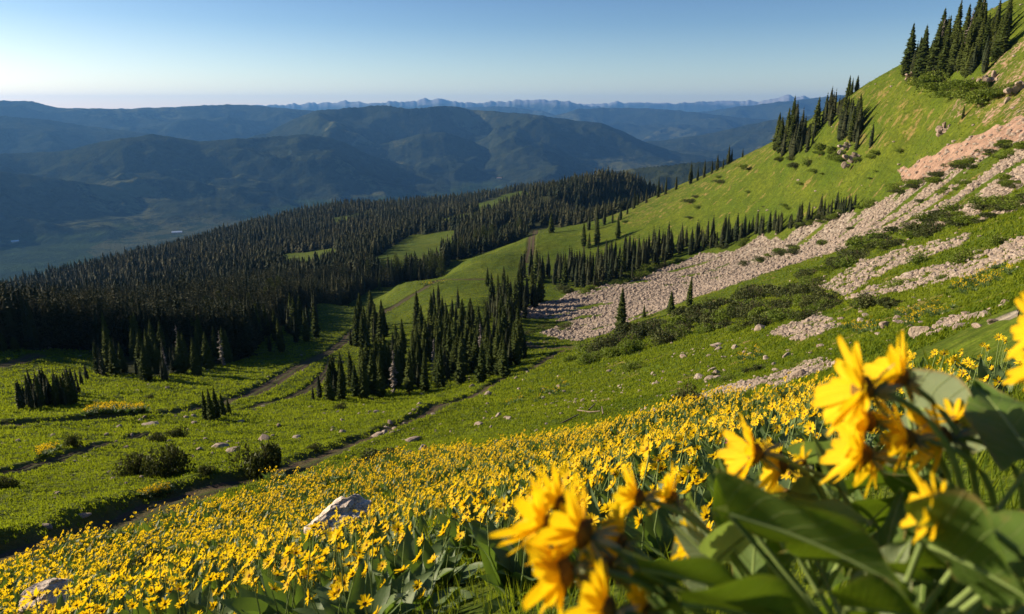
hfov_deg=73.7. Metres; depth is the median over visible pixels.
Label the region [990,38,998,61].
fir tree
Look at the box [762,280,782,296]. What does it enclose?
shrub
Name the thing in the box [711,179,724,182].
shrub
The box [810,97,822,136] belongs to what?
fir tree
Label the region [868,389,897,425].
balsamroot plant
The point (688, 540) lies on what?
balsamroot plant
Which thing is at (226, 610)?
balsamroot plant
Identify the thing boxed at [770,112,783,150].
fir tree
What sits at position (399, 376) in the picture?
fir tree
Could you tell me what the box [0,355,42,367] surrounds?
dirt track
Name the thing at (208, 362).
fir tree
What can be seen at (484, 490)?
balsamroot plant
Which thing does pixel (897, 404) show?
balsamroot plant
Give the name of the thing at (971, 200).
shrub
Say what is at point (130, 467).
shrub
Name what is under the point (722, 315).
shrub
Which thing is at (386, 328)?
fir tree
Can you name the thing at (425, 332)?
fir tree
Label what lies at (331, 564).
balsamroot plant
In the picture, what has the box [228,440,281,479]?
shrub
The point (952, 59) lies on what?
fir tree
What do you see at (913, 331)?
rock
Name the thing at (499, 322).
fir tree
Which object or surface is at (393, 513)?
balsamroot plant
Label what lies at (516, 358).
fir tree
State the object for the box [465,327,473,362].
fir tree
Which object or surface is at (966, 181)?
shrub
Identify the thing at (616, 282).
shrub
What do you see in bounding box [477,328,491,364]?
fir tree
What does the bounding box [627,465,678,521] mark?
balsamroot plant
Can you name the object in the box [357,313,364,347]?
fir tree
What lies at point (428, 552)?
balsamroot plant
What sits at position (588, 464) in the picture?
balsamroot plant
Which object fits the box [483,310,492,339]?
fir tree
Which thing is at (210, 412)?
fir tree
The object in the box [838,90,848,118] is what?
fir tree
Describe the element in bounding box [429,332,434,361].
fir tree
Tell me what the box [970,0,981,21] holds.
fir tree
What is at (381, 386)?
fir tree
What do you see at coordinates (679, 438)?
balsamroot plant
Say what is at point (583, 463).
balsamroot plant
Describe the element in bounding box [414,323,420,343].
fir tree
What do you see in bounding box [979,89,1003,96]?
shrub
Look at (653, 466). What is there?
balsamroot plant
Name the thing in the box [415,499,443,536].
balsamroot plant
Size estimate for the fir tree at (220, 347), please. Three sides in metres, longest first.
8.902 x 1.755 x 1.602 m
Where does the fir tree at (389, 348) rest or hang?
on the hillside
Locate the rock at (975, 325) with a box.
[971,323,981,327]
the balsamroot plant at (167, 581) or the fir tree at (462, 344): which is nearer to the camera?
the balsamroot plant at (167, 581)
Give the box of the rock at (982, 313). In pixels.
[977,310,990,318]
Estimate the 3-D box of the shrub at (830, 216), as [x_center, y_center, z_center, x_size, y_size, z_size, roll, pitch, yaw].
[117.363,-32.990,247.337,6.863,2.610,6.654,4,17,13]
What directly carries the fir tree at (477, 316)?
on the hillside
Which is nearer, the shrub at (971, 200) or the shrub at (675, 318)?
the shrub at (971, 200)
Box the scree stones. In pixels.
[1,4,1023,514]
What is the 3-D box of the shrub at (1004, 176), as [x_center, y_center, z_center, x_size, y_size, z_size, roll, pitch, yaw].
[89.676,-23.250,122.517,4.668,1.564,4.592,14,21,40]
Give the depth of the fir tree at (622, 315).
185.70 m
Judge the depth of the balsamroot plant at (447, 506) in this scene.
8.55 m
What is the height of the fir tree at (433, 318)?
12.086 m
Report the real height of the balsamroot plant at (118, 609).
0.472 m
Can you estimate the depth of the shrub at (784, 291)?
113.97 m
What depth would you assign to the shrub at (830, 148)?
277.43 m
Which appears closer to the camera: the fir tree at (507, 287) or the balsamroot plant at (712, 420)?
the balsamroot plant at (712, 420)
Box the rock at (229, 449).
[225,446,239,451]
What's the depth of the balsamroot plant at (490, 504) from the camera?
5.54 m
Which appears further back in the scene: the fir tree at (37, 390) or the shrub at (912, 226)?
the shrub at (912, 226)
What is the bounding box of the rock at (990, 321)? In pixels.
[987,319,997,323]
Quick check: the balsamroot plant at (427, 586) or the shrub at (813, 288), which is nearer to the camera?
the balsamroot plant at (427, 586)
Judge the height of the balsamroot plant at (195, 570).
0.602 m
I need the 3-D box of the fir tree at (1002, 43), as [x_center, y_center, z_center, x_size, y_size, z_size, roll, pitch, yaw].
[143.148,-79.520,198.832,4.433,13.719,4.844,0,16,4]
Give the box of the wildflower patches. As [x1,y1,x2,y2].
[33,260,1018,499]
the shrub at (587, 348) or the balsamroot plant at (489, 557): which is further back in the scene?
the shrub at (587, 348)
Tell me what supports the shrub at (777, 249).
on the hillside
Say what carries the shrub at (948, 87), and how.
on the hillside
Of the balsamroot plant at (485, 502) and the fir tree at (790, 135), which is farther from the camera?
the fir tree at (790, 135)
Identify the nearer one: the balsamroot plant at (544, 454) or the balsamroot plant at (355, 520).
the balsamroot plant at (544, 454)
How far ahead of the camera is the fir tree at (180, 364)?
130.15 m
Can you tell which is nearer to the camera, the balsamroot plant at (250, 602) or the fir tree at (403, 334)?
the balsamroot plant at (250, 602)
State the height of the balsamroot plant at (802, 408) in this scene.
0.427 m
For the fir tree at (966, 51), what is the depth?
215.38 m
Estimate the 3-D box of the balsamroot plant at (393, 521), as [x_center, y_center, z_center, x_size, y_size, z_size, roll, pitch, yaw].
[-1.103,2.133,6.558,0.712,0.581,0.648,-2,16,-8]
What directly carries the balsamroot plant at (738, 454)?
on the hillside
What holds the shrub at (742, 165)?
on the hillside
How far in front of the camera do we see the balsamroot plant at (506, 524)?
4.69 m
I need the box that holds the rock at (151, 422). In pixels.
[141,421,158,425]
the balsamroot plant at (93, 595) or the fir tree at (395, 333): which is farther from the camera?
the fir tree at (395, 333)
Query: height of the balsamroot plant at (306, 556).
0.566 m
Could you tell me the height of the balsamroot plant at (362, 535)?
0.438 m
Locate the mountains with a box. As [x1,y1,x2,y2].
[0,94,845,281]
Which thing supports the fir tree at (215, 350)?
on the hillside
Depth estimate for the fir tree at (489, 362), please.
131.78 m
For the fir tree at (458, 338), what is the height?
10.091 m
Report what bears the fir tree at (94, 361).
on the hillside
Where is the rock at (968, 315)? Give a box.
[963,313,976,319]
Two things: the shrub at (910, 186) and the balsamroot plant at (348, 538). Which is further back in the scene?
the shrub at (910, 186)
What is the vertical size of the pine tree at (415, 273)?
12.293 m
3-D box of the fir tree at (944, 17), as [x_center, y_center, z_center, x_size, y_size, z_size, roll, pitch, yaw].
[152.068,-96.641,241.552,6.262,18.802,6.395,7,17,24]
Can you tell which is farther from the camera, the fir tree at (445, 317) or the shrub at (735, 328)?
the fir tree at (445, 317)
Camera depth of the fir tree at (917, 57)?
246.24 m
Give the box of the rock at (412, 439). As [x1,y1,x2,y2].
[405,436,420,441]
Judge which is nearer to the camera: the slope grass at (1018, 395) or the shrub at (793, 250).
the slope grass at (1018, 395)
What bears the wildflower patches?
on the hillside
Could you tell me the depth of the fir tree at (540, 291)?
270.13 m
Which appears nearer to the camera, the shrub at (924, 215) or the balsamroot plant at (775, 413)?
the balsamroot plant at (775, 413)
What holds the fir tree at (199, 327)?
on the hillside
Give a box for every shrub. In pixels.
[0,475,19,488]
[62,431,82,447]
[111,448,154,476]
[140,443,195,477]
[145,431,166,441]
[164,425,188,437]
[197,464,215,475]
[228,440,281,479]
[306,441,321,451]
[333,401,345,409]
[343,457,365,469]
[359,447,394,462]
[524,330,534,334]
[536,327,550,329]
[538,319,549,323]
[554,283,569,289]
[557,324,571,328]
[558,287,573,293]
[562,355,576,361]
[573,341,597,354]
[576,352,598,365]
[577,288,590,293]
[585,285,598,289]
[586,339,605,353]
[589,351,607,360]
[590,278,602,286]
[590,332,622,350]
[594,337,614,350]
[600,345,622,357]
[608,279,624,284]
[613,322,645,335]
[615,339,647,349]
[617,273,633,277]
[617,333,643,341]
[618,277,630,282]
[618,331,637,339]
[618,333,643,355]
[620,361,644,371]
[629,319,652,328]
[630,324,661,337]
[631,276,644,281]
[634,270,649,277]
[640,262,657,269]
[644,265,661,272]
[647,322,663,329]
[648,318,666,323]
[648,327,684,345]
[658,261,667,267]
[661,322,678,330]
[666,314,695,323]
[666,324,689,337]
[669,324,692,336]
[670,305,693,316]
[671,257,685,261]
[673,320,694,329]
[681,198,693,202]
[682,306,721,324]
[683,303,719,312]
[691,298,717,308]
[695,322,722,334]
[697,311,723,324]
[703,296,734,306]
[710,307,736,321]
[710,322,728,328]
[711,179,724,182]
[714,244,728,248]
[716,319,734,326]
[717,373,733,382]
[721,372,735,379]
[723,300,750,315]
[725,324,745,331]
[727,307,742,319]
[734,163,747,167]
[734,240,746,245]
[734,282,768,298]
[734,289,766,301]
[735,296,771,304]
[735,318,752,326]
[737,283,775,289]
[738,260,750,265]
[738,300,767,309]
[739,308,751,319]
[741,367,752,372]
[746,306,771,320]
[748,312,772,322]
[753,364,764,370]
[754,256,766,260]
[754,315,775,325]
[760,304,782,312]
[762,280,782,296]
[766,298,782,307]
[767,308,792,319]
[768,308,796,321]
[772,247,786,252]
[777,298,796,307]
[778,286,802,298]
[781,247,800,253]
[781,281,797,287]
[781,293,806,302]
[785,281,818,288]
[786,162,797,167]
[787,309,819,321]
[789,281,823,294]
[791,295,809,307]
[792,267,817,278]
[798,275,813,282]
[798,278,824,287]
[798,294,815,308]
[801,156,812,165]
[803,303,820,311]
[809,286,841,302]
[810,284,827,294]
[812,141,825,149]
[812,150,824,153]
[812,275,826,281]
[814,265,835,272]
[814,297,843,306]
[816,239,828,244]
[817,299,839,308]
[818,301,841,310]
[822,259,840,268]
[825,154,837,159]
[826,146,835,150]
[826,213,839,218]
[831,155,845,160]
[831,254,858,266]
[835,246,851,255]
[838,249,870,258]
[844,235,873,251]
[848,292,884,308]
[851,244,869,250]
[855,253,869,258]
[860,198,874,207]
[863,153,874,157]
[864,229,893,239]
[868,238,900,249]
[869,150,879,153]
[869,241,894,249]
[870,234,893,240]
[875,296,903,308]
[876,248,888,253]
[881,238,907,245]
[882,224,898,232]
[885,182,900,188]
[885,184,904,190]
[886,278,909,287]
[887,189,904,192]
[893,147,904,151]
[896,220,921,231]
[899,231,916,237]
[900,178,917,183]
[903,184,919,187]
[903,252,930,264]
[904,77,918,85]
[909,212,933,222]
[910,179,922,184]
[913,225,941,236]
[916,80,950,92]
[917,70,945,82]
[917,74,948,84]
[919,76,942,82]
[922,217,937,222]
[922,220,946,228]
[923,301,942,308]
[925,177,943,182]
[927,170,944,176]
[928,89,953,97]
[928,210,945,217]
[933,211,948,220]
[933,274,947,279]
[937,201,963,211]
[937,211,956,217]
[938,82,952,89]
[940,163,955,167]
[944,218,972,226]
[944,250,974,265]
[948,78,975,86]
[948,159,970,164]
[948,210,966,215]
[949,213,980,223]
[951,87,978,97]
[952,88,976,99]
[952,163,968,168]
[954,180,972,183]
[955,80,976,88]
[958,247,983,256]
[960,89,994,104]
[960,163,978,167]
[962,155,977,162]
[967,195,999,204]
[967,202,992,209]
[971,218,986,223]
[973,205,988,210]
[974,80,991,87]
[974,148,996,152]
[975,211,996,217]
[977,83,1001,95]
[978,193,1016,205]
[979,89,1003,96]
[985,233,1014,246]
[987,204,1003,210]
[993,142,1012,145]
[993,201,1013,211]
[994,144,1012,147]
[994,199,1016,204]
[995,86,1019,93]
[996,139,1013,143]
[997,173,1014,179]
[998,202,1023,209]
[1000,182,1015,186]
[1001,82,1014,88]
[1001,150,1014,154]
[1001,201,1021,209]
[1006,182,1021,188]
[1008,180,1020,183]
[1013,140,1023,148]
[1015,191,1023,198]
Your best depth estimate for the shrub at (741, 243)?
296.59 m
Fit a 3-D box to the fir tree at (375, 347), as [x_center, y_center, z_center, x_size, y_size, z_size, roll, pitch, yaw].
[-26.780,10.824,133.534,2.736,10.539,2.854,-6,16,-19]
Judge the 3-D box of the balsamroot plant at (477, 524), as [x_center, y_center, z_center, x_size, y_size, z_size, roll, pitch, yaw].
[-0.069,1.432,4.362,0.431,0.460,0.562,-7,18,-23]
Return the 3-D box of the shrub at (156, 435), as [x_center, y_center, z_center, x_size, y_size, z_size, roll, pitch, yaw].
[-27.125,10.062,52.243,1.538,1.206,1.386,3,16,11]
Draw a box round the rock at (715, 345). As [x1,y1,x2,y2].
[710,343,721,347]
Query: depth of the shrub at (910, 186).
188.46 m
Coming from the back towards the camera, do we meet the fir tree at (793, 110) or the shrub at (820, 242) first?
the fir tree at (793, 110)
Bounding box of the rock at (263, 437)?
[258,434,270,439]
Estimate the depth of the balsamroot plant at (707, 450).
4.88 m
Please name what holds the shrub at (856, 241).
on the hillside
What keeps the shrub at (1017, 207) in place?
on the hillside
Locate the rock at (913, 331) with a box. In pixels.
[908,326,932,338]
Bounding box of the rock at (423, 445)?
[418,444,427,450]
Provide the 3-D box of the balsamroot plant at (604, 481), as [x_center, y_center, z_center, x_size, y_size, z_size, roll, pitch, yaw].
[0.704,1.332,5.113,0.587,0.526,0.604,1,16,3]
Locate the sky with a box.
[0,0,1007,108]
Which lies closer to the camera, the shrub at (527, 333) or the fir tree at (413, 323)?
the fir tree at (413, 323)
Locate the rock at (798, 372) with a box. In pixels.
[789,369,805,378]
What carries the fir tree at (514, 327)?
on the hillside
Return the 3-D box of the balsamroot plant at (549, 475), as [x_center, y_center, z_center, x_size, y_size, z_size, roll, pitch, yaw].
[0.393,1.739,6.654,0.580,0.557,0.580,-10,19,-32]
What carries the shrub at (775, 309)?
on the hillside
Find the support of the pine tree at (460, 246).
on the hillside
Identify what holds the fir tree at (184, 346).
on the hillside
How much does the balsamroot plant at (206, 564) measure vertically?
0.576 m
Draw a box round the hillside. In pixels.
[0,0,1023,613]
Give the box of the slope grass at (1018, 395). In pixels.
[2,347,1023,613]
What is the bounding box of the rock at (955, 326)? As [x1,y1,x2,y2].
[952,322,968,329]
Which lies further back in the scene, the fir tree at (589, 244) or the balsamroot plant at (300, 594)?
the fir tree at (589, 244)
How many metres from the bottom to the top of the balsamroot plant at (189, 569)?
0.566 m
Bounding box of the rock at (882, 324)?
[879,321,889,328]
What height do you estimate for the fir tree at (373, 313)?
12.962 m
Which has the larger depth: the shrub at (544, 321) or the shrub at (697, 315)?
the shrub at (544, 321)
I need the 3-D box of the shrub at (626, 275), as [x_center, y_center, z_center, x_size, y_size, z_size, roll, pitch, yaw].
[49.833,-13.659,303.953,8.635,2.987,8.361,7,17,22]
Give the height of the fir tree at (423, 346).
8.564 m
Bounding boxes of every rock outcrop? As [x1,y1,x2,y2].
[837,142,850,154]
[841,152,859,168]
[905,72,912,81]
[935,122,950,136]
[976,70,997,88]
[1003,80,1023,104]
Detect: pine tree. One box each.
[365,260,371,275]
[390,253,402,274]
[412,262,418,279]
[421,255,428,276]
[424,250,438,276]
[436,253,445,276]
[451,241,457,256]
[457,237,464,255]
[479,225,488,240]
[488,225,495,238]
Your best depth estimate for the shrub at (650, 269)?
307.58 m
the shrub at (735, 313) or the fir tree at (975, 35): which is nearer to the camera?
the shrub at (735, 313)
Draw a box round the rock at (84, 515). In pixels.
[79,513,91,518]
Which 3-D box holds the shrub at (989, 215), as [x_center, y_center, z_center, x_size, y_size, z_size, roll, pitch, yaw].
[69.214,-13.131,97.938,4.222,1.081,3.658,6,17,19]
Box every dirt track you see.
[0,279,484,425]
[0,351,563,569]
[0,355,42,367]
[1,433,148,474]
[249,358,334,408]
[525,231,537,261]
[526,342,586,348]
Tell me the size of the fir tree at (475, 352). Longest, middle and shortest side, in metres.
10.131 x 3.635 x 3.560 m
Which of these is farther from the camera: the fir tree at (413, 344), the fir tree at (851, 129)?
the fir tree at (851, 129)
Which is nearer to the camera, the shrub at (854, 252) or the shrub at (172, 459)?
the shrub at (172, 459)
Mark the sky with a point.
(105, 54)
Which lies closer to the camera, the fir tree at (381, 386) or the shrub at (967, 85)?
the fir tree at (381, 386)
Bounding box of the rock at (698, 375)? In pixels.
[694,373,703,379]
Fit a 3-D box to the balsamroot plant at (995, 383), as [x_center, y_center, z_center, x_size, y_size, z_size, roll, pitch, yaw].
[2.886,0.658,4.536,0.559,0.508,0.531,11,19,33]
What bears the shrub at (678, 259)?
on the hillside
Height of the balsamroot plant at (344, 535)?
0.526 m
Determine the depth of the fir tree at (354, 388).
115.36 m
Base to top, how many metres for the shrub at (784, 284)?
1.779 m
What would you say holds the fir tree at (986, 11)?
on the hillside
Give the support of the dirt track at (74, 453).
on the hillside
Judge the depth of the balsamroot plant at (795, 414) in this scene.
4.45 m
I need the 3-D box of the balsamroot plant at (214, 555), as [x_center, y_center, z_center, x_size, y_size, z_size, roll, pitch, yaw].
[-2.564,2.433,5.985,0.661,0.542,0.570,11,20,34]
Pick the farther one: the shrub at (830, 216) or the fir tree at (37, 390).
the shrub at (830, 216)
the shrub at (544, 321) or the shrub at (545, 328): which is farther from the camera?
the shrub at (544, 321)
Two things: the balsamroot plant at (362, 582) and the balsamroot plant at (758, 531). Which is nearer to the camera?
the balsamroot plant at (758, 531)
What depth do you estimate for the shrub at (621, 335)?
129.54 m
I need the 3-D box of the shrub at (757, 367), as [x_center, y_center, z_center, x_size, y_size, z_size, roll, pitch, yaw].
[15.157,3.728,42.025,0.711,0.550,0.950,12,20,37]
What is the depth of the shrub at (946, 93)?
216.35 m
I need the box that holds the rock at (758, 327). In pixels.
[754,324,764,331]
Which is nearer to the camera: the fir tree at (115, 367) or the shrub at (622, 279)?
the fir tree at (115, 367)
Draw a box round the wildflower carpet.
[0,348,943,613]
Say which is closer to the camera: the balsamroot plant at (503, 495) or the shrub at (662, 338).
the balsamroot plant at (503, 495)
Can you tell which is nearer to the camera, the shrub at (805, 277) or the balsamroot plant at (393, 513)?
the balsamroot plant at (393, 513)
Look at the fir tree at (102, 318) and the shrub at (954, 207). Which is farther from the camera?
the fir tree at (102, 318)
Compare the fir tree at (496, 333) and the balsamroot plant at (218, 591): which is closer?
the balsamroot plant at (218, 591)
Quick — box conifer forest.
[0,0,1010,408]
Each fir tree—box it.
[24,375,31,394]
[34,376,45,404]
[34,378,44,405]
[50,374,60,405]
[55,374,64,390]
[59,375,70,404]
[63,370,66,385]
[65,371,78,403]
[92,342,99,374]
[99,313,112,345]
[100,325,115,373]
[108,338,122,374]
[117,342,128,372]
[128,314,133,351]
[128,327,136,359]
[129,312,143,346]
[134,331,152,369]
[137,345,154,381]
[143,329,153,364]
[147,334,153,365]
[148,319,160,353]
[153,343,163,373]
[156,319,168,361]
[162,347,169,378]
[172,329,190,373]
[181,332,190,363]
[189,337,202,375]
[191,347,202,375]
[193,313,204,353]
[194,326,202,361]
[201,332,215,369]
[201,391,207,419]
[206,388,215,419]
[210,326,219,361]
[211,388,220,418]
[217,327,229,363]
[217,331,225,365]
[218,393,226,414]
[226,399,231,413]
[254,302,263,334]
[262,304,271,335]
[270,310,276,341]
[275,318,285,351]
[287,293,291,309]
[287,296,302,334]
[296,294,302,324]
[300,309,311,341]
[310,303,320,338]
[323,369,335,400]
[324,360,335,384]
[329,356,334,376]
[335,352,347,386]
[336,362,346,399]
[346,351,352,386]
[349,363,359,396]
[351,307,360,346]
[352,310,359,345]
[356,299,360,321]
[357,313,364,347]
[357,343,364,374]
[358,293,362,312]
[358,356,369,398]
[359,347,366,376]
[360,316,371,346]
[362,306,366,321]
[363,353,367,371]
[364,340,368,367]
[365,289,377,318]
[366,307,370,333]
[366,349,377,394]
[368,303,378,340]
[373,339,377,359]
[375,353,387,396]
[376,307,386,343]
[377,341,390,384]
[381,306,389,336]
[382,335,391,376]
[387,341,390,362]
[388,343,403,386]
[388,351,398,392]
[393,324,399,342]
[397,329,406,376]
[398,318,407,352]
[403,349,416,393]
[409,315,415,343]
[409,332,412,352]
[410,345,416,382]
[412,291,419,322]
[412,335,415,356]
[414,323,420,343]
[414,333,423,363]
[414,342,421,374]
[417,305,424,328]
[418,320,422,342]
[419,350,429,391]
[420,319,430,357]
[421,335,427,364]
[426,300,433,330]
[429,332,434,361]
[430,293,433,308]
[430,304,436,332]
[430,346,437,380]
[431,339,434,372]
[433,313,437,342]
[434,313,445,344]
[434,345,446,387]
[435,330,440,350]
[436,299,439,317]
[439,299,444,321]
[441,330,445,358]
[443,305,450,329]
[443,323,452,361]
[445,314,450,332]
[449,307,452,323]
[449,339,454,373]
[450,337,457,372]
[451,318,459,339]
[453,347,467,384]
[456,299,465,327]
[456,331,459,350]
[456,332,468,369]
[459,306,464,334]
[462,303,471,336]
[464,331,467,359]
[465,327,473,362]
[466,298,475,327]
[468,332,479,372]
[474,306,483,333]
[474,341,487,382]
[476,322,479,341]
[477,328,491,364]
[478,324,482,346]
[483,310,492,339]
[484,269,489,285]
[485,336,488,367]
[485,339,493,376]
[487,273,494,302]
[490,336,499,375]
[492,313,505,348]
[492,328,499,355]
[492,340,502,376]
[495,274,499,301]
[495,294,504,318]
[498,298,502,318]
[498,341,511,378]
[500,266,505,290]
[501,306,511,344]
[503,273,510,301]
[505,292,513,322]
[508,313,512,334]
[510,283,521,318]
[511,322,517,346]
[511,329,515,361]
[512,333,520,364]
[514,306,523,331]
[515,271,522,309]
[516,324,523,355]
[519,264,523,286]
[519,317,523,348]
[529,267,537,300]
[532,251,538,282]
[537,268,545,301]
[547,213,555,233]
[560,253,568,285]
[580,224,586,247]
[587,232,591,247]
[593,215,600,244]
[614,215,621,238]
[614,288,627,328]
[618,245,626,272]
[642,304,646,318]
[665,291,675,314]
[685,276,692,306]
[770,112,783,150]
[775,117,784,152]
[784,108,790,140]
[784,113,795,141]
[786,119,793,150]
[790,96,795,121]
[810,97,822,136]
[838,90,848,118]
[845,75,850,95]
[847,98,852,116]
[847,108,855,142]
[849,77,853,95]
[854,75,859,91]
[854,93,865,123]
[899,46,914,76]
[900,21,916,76]
[911,37,921,77]
[912,26,929,78]
[922,23,943,72]
[931,8,947,46]
[933,29,950,76]
[943,16,952,45]
[945,30,958,77]
[946,17,961,64]
[949,0,963,42]
[954,36,964,72]
[958,31,962,52]
[959,24,972,76]
[961,105,964,119]
[962,5,970,32]
[962,42,974,77]
[963,22,967,38]
[964,11,974,42]
[964,11,976,47]
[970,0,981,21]
[970,16,985,66]
[972,2,985,34]
[972,22,977,45]
[978,12,991,60]
[984,3,987,24]
[989,12,998,48]
[990,14,1003,60]
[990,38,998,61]
[994,11,1010,56]
[1004,0,1012,29]
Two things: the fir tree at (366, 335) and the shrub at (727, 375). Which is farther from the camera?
the fir tree at (366, 335)
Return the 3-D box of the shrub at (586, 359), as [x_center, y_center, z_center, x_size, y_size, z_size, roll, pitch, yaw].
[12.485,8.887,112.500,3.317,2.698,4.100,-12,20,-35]
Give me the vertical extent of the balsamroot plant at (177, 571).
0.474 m
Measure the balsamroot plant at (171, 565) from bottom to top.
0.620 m
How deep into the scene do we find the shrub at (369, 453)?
33.41 m
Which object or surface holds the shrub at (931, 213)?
on the hillside
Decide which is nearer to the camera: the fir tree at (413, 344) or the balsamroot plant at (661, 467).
the balsamroot plant at (661, 467)
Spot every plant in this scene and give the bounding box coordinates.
[3,607,44,613]
[17,588,76,612]
[23,571,80,613]
[31,581,108,613]
[43,586,98,612]
[47,602,97,613]
[58,596,93,613]
[65,583,112,605]
[66,605,122,613]
[69,578,112,613]
[71,573,143,613]
[71,589,108,613]
[78,593,132,613]
[82,592,116,610]
[85,581,137,611]
[100,583,129,600]
[103,547,166,575]
[104,576,142,597]
[111,558,189,613]
[115,571,151,591]
[115,574,152,608]
[116,554,196,613]
[125,578,170,593]
[126,575,172,613]
[130,550,170,588]
[131,567,179,594]
[132,569,193,603]
[140,564,169,591]
[142,570,215,613]
[143,581,232,613]
[147,564,234,613]
[149,566,193,591]
[154,573,198,594]
[157,554,211,589]
[162,556,185,583]
[166,563,188,587]
[167,537,206,583]
[180,573,238,613]
[184,551,241,587]
[194,551,250,598]
[200,541,273,578]
[200,551,256,576]
[201,543,230,574]
[202,547,237,572]
[203,550,248,576]
[203,571,255,591]
[204,563,235,598]
[212,563,264,598]
[216,558,253,568]
[217,530,348,613]
[218,540,251,567]
[220,557,289,613]
[221,553,284,598]
[226,531,315,594]
[231,547,256,566]
[236,532,285,572]
[239,545,260,565]
[252,521,300,570]
[255,524,301,571]
[257,533,304,567]
[259,521,374,613]
[259,542,305,581]
[265,547,347,613]
[276,532,318,569]
[282,528,344,575]
[284,529,327,551]
[287,526,422,613]
[287,546,329,588]
[289,509,332,548]
[290,506,338,564]
[295,540,380,582]
[304,543,378,584]
[312,515,366,550]
[312,520,353,545]
[314,507,370,558]
[314,524,360,567]
[316,528,353,573]
[316,555,386,609]
[317,513,351,546]
[319,546,382,575]
[321,511,373,552]
[327,526,444,613]
[333,497,407,551]
[335,517,357,536]
[336,519,457,588]
[338,509,365,525]
[350,533,396,565]
[351,516,408,538]
[356,499,383,528]
[359,521,412,550]
[364,510,413,546]
[365,517,428,549]
[368,495,408,527]
[368,503,404,526]
[371,521,403,553]
[379,507,429,530]
[380,531,480,612]
[391,522,483,592]
[393,495,444,543]
[402,498,431,511]
[404,488,439,528]
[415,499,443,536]
[416,496,443,523]
[417,489,447,515]
[432,490,499,539]
[434,478,508,565]
[435,494,514,558]
[436,476,497,533]
[437,489,503,550]
[444,488,466,517]
[449,479,500,549]
[458,489,516,547]
[468,484,576,602]
[469,505,574,613]
[470,461,516,500]
[471,482,507,511]
[480,471,525,529]
[488,473,541,504]
[489,463,703,613]
[495,473,595,539]
[499,513,514,529]
[500,464,527,490]
[500,466,618,516]
[507,467,537,501]
[507,482,525,538]
[509,464,570,499]
[513,451,551,488]
[514,466,561,484]
[530,447,582,485]
[535,458,648,530]
[545,463,573,474]
[546,478,626,599]
[553,472,589,511]
[557,448,600,475]
[560,459,651,520]
[563,447,619,493]
[567,463,612,484]
[571,438,635,480]
[572,445,617,492]
[574,451,587,480]
[575,452,590,475]
[592,437,686,502]
[592,441,620,467]
[594,461,629,497]
[597,440,714,560]
[600,431,645,472]
[608,461,751,577]
[609,441,679,492]
[620,429,681,466]
[622,291,1023,613]
[622,427,689,472]
[622,440,700,480]
[623,475,727,567]
[626,464,749,524]
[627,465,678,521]
[629,433,670,472]
[632,430,693,460]
[633,442,692,472]
[634,434,720,478]
[637,458,692,488]
[638,417,683,450]
[639,449,697,490]
[653,423,716,487]
[666,405,755,470]
[667,379,705,405]
[668,417,721,457]
[673,438,779,502]
[677,423,704,448]
[686,415,720,449]
[687,409,729,446]
[689,429,741,451]
[689,449,729,488]
[697,415,724,439]
[699,464,755,490]
[700,418,772,472]
[702,415,743,448]
[704,406,779,435]
[715,413,753,441]
[716,413,851,599]
[724,393,793,447]
[724,397,770,427]
[724,422,840,488]
[735,392,802,438]
[744,411,820,483]
[756,402,808,466]
[758,393,808,430]
[769,407,811,441]
[777,398,824,437]
[779,403,880,472]
[780,409,830,444]
[787,330,1023,613]
[805,418,890,475]
[828,389,898,429]
[836,415,913,469]
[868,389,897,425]
[870,398,909,452]
[884,388,905,409]
[886,388,905,416]
[887,375,988,420]
[895,352,974,393]
[899,349,960,392]
[899,349,967,391]
[943,358,976,381]
[955,342,991,384]
[956,374,1002,388]
[959,333,1023,400]
[966,361,1013,396]
[969,335,1015,376]
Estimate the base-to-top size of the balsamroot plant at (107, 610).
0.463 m
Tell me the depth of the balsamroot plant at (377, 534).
5.87 m
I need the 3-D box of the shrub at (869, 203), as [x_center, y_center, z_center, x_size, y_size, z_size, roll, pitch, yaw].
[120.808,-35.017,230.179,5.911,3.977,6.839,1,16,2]
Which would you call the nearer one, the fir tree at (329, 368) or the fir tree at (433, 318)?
the fir tree at (329, 368)
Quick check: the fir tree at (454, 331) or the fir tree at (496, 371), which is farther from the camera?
the fir tree at (454, 331)
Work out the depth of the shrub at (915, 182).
187.99 m
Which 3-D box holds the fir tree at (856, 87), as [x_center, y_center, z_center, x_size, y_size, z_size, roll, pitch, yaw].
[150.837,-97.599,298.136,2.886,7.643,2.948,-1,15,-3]
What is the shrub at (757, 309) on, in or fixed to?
on the hillside
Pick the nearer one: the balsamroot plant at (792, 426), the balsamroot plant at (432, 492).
the balsamroot plant at (792, 426)
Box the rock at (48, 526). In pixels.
[42,523,52,529]
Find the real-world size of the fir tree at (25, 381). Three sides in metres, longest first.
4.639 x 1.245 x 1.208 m
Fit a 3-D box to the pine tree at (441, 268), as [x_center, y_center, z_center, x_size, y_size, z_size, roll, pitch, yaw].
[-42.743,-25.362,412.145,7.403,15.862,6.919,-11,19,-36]
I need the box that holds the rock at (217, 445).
[211,442,229,448]
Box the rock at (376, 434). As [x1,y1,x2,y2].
[372,432,383,436]
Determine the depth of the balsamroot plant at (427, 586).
3.43 m
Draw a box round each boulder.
[18,578,72,613]
[304,494,371,535]
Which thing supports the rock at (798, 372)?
on the hillside
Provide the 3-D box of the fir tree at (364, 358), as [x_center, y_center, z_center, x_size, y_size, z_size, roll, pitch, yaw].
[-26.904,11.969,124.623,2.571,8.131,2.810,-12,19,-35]
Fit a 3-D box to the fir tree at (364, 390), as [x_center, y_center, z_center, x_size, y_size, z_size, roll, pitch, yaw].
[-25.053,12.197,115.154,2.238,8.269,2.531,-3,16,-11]
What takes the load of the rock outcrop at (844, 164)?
on the hillside

